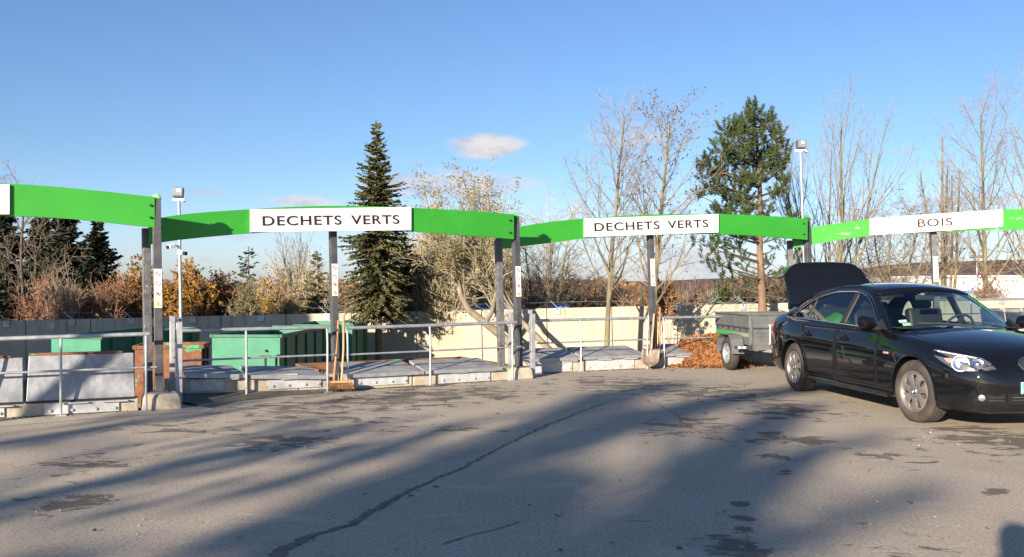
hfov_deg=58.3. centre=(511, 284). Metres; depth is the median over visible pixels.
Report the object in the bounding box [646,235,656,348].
steel post
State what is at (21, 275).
larch tree
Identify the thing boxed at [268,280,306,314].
thicket
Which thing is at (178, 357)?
return rail
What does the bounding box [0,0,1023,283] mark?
sky
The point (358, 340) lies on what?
skip container
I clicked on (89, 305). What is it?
red shrub
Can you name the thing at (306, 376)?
container lid
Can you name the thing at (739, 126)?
pine tree
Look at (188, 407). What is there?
concrete apron
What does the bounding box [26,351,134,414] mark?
upright panel
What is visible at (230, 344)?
skip container
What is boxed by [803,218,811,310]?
steel post
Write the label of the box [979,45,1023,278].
bare tree
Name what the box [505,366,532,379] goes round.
concrete block
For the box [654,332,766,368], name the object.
leaf heap
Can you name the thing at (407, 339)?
concrete wall
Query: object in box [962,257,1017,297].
ivy shrub
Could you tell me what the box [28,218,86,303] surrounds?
cypress tree
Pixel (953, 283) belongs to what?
poplar clump
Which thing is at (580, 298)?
scrub
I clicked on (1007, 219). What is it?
gantry beam
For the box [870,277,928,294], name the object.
grey shed
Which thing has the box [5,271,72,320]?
red shrub
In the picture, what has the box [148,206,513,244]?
gantry beam
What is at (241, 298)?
thicket
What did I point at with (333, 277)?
steel post
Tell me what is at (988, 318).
upright panel
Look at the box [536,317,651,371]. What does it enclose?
guard rail
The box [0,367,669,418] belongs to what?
grit
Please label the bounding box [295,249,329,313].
spruce tree
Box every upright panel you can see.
[0,355,22,416]
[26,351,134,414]
[980,308,1005,325]
[1004,308,1023,321]
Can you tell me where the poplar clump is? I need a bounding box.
[915,125,972,298]
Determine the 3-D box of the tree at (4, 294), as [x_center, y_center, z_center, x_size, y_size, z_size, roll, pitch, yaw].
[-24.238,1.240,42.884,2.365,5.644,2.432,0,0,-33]
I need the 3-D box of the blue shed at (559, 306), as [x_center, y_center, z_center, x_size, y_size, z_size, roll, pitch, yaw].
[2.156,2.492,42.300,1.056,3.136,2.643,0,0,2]
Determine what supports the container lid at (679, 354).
on the ground at (204, 495)
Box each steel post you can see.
[141,228,152,392]
[151,199,167,392]
[329,231,339,373]
[494,238,504,366]
[511,216,527,367]
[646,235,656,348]
[787,240,793,310]
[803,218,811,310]
[930,232,939,307]
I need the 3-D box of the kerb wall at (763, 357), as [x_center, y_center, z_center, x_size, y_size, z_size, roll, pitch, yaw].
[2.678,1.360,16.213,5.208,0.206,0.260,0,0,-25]
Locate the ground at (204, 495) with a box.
[0,363,1023,556]
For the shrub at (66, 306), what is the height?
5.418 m
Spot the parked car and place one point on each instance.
(921, 360)
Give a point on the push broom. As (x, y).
(342, 384)
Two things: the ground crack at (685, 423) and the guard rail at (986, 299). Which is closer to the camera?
the ground crack at (685, 423)
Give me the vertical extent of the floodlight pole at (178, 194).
6.985 m
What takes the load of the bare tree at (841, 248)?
on the terrain at (25, 381)
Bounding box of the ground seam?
[310,393,479,409]
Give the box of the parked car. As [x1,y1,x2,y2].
[771,262,1023,422]
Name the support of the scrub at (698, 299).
on the terrain at (25, 381)
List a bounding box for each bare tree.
[263,232,326,297]
[496,186,627,318]
[550,82,673,345]
[610,83,740,324]
[751,67,924,268]
[818,170,987,300]
[927,65,1023,292]
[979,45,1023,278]
[1002,231,1023,296]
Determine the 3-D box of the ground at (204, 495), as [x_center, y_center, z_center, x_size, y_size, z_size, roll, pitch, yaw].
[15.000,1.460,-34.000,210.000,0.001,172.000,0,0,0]
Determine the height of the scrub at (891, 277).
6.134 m
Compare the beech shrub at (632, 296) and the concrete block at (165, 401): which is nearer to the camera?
the concrete block at (165, 401)
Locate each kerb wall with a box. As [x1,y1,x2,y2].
[0,396,137,417]
[164,367,511,392]
[535,352,773,373]
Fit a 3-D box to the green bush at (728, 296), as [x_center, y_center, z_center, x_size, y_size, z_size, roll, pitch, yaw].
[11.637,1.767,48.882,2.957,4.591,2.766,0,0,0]
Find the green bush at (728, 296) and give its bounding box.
[701,275,756,303]
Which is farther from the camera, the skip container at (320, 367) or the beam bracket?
the skip container at (320, 367)
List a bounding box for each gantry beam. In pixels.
[0,183,154,227]
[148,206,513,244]
[501,214,807,248]
[793,209,1023,247]
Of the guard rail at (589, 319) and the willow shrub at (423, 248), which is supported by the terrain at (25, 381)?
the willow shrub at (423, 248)
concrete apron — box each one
[0,402,214,425]
[490,374,553,383]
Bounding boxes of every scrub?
[521,266,562,308]
[546,263,605,307]
[588,268,641,345]
[668,274,712,304]
[733,262,787,303]
[772,260,796,301]
[873,253,912,298]
[969,276,1018,297]
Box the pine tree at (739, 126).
[689,95,800,310]
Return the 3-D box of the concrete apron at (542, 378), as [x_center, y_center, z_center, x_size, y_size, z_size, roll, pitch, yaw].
[0.263,1.456,14.068,0.656,0.001,1.493,0,0,34]
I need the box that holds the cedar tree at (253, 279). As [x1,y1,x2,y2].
[229,247,263,298]
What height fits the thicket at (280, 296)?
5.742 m
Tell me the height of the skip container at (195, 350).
2.150 m
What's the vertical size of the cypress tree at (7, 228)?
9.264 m
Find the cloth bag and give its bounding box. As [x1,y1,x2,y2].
[822,312,849,323]
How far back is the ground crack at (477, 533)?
5.36 m
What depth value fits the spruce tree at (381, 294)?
36.74 m
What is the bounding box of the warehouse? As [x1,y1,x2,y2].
[892,275,1023,297]
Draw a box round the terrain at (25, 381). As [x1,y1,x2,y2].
[23,289,781,400]
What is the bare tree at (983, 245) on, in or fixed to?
on the terrain at (25, 381)
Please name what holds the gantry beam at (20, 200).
attached to the steel post at (158, 308)
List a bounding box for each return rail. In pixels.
[169,316,185,404]
[507,309,538,377]
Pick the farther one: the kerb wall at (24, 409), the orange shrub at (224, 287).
the orange shrub at (224, 287)
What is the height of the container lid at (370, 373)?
0.285 m
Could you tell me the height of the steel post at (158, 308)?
2.294 m
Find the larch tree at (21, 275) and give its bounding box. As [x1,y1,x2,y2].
[0,156,92,312]
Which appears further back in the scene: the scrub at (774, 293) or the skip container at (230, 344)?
the scrub at (774, 293)
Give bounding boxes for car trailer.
[713,311,786,369]
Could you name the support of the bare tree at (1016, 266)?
on the terrain at (25, 381)
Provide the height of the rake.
0.886 m
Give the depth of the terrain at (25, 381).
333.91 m
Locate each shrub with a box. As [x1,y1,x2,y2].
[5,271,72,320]
[22,255,94,319]
[36,267,127,319]
[86,260,151,317]
[99,254,166,317]
[152,257,226,316]
[203,268,244,315]
[237,294,266,314]
[248,278,281,314]
[402,235,480,346]
[406,188,462,299]
[451,174,530,314]
[611,284,647,311]
[641,278,684,344]
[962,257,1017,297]
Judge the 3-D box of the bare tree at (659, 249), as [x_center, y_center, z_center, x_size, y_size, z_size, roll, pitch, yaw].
[5.857,-1.760,35.358,4.586,11.647,4.899,0,0,-13]
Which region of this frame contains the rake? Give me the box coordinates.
[326,320,338,385]
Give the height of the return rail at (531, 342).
1.060 m
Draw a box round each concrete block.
[141,391,181,409]
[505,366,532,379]
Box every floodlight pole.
[166,187,187,322]
[795,139,807,310]
[968,251,981,297]
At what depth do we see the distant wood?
114.89 m
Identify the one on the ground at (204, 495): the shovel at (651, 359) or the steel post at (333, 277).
the shovel at (651, 359)
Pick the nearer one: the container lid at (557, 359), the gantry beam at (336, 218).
the gantry beam at (336, 218)
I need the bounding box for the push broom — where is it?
[328,315,354,389]
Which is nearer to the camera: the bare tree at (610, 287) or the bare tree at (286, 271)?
the bare tree at (610, 287)
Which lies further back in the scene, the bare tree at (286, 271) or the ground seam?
the bare tree at (286, 271)
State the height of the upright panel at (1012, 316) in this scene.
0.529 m
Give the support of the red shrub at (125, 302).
on the terrain at (25, 381)
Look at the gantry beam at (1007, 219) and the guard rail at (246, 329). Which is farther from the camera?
the gantry beam at (1007, 219)
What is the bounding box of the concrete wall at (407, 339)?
[0,290,1023,379]
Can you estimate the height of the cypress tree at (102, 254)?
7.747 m
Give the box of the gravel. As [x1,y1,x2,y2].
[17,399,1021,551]
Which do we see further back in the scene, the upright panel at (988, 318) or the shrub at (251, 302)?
the shrub at (251, 302)
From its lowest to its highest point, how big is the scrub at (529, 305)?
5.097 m
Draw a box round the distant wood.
[116,268,899,312]
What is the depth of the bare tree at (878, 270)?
45.41 m
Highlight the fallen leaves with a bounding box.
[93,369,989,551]
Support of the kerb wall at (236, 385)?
on the ground at (204, 495)
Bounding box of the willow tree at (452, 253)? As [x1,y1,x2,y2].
[386,156,551,365]
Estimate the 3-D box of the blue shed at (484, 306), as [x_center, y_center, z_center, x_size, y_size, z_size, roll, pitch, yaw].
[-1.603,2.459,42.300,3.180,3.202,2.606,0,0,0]
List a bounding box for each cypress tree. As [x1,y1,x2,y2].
[0,216,33,318]
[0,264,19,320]
[12,217,54,305]
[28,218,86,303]
[68,221,123,301]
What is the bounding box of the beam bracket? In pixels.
[152,194,160,198]
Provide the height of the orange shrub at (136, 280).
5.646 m
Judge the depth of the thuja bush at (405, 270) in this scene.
39.71 m
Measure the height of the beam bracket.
0.061 m
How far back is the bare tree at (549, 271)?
46.39 m
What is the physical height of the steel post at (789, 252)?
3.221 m
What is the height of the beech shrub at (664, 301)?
4.361 m
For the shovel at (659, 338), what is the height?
1.067 m
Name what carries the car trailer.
on the ground at (204, 495)
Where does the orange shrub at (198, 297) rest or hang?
on the terrain at (25, 381)
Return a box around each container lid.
[183,365,244,390]
[240,366,329,389]
[340,361,423,386]
[409,358,502,383]
[513,347,579,372]
[566,345,641,370]
[643,344,693,365]
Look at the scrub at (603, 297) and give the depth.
50.55 m
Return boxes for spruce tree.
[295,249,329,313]
[337,120,419,359]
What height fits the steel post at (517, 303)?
2.327 m
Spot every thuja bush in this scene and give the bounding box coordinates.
[388,236,435,330]
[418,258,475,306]
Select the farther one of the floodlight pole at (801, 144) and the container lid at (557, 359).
the floodlight pole at (801, 144)
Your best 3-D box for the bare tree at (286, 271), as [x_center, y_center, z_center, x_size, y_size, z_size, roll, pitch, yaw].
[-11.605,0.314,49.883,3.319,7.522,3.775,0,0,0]
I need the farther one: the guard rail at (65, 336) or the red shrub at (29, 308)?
the red shrub at (29, 308)
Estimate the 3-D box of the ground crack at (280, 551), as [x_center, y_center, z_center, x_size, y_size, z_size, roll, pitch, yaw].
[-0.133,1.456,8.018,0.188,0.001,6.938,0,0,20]
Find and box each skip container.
[51,327,200,389]
[132,342,210,407]
[210,325,326,372]
[293,321,368,361]
[295,356,514,372]
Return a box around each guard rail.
[0,332,156,416]
[183,325,334,393]
[343,321,520,391]
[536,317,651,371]
[660,315,756,368]
[908,298,1023,330]
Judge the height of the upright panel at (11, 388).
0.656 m
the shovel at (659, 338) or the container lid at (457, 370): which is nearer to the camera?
the container lid at (457, 370)
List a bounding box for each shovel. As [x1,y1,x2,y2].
[641,314,659,366]
[658,307,666,355]
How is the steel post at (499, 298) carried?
on the ground at (204, 495)
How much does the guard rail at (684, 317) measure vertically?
0.904 m
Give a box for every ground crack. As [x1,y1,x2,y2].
[265,403,604,556]
[443,522,517,543]
[640,398,735,442]
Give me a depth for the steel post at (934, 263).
17.67 m
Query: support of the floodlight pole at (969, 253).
on the terrain at (25, 381)
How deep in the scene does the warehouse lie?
150.00 m
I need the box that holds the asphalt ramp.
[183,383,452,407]
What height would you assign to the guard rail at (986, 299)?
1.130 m
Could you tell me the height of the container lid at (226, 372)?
0.290 m
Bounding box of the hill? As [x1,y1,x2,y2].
[162,260,1023,288]
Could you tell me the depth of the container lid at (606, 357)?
15.68 m
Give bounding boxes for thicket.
[219,270,271,315]
[240,258,300,313]
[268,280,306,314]
[275,252,346,313]
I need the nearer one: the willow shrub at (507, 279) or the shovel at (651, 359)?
the shovel at (651, 359)
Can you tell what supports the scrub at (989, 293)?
on the terrain at (25, 381)
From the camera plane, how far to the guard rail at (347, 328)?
13.19 m
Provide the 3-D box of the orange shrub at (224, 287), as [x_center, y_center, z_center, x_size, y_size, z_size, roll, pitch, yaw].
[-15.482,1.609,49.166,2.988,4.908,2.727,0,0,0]
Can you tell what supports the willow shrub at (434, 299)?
on the terrain at (25, 381)
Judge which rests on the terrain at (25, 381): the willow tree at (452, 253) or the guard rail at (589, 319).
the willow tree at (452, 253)
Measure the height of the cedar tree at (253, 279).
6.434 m
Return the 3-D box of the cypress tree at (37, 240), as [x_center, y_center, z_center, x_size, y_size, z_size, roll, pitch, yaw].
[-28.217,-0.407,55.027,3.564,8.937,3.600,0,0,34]
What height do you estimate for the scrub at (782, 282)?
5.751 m
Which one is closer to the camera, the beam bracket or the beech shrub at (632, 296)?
the beam bracket
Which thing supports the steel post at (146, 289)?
on the ground at (204, 495)

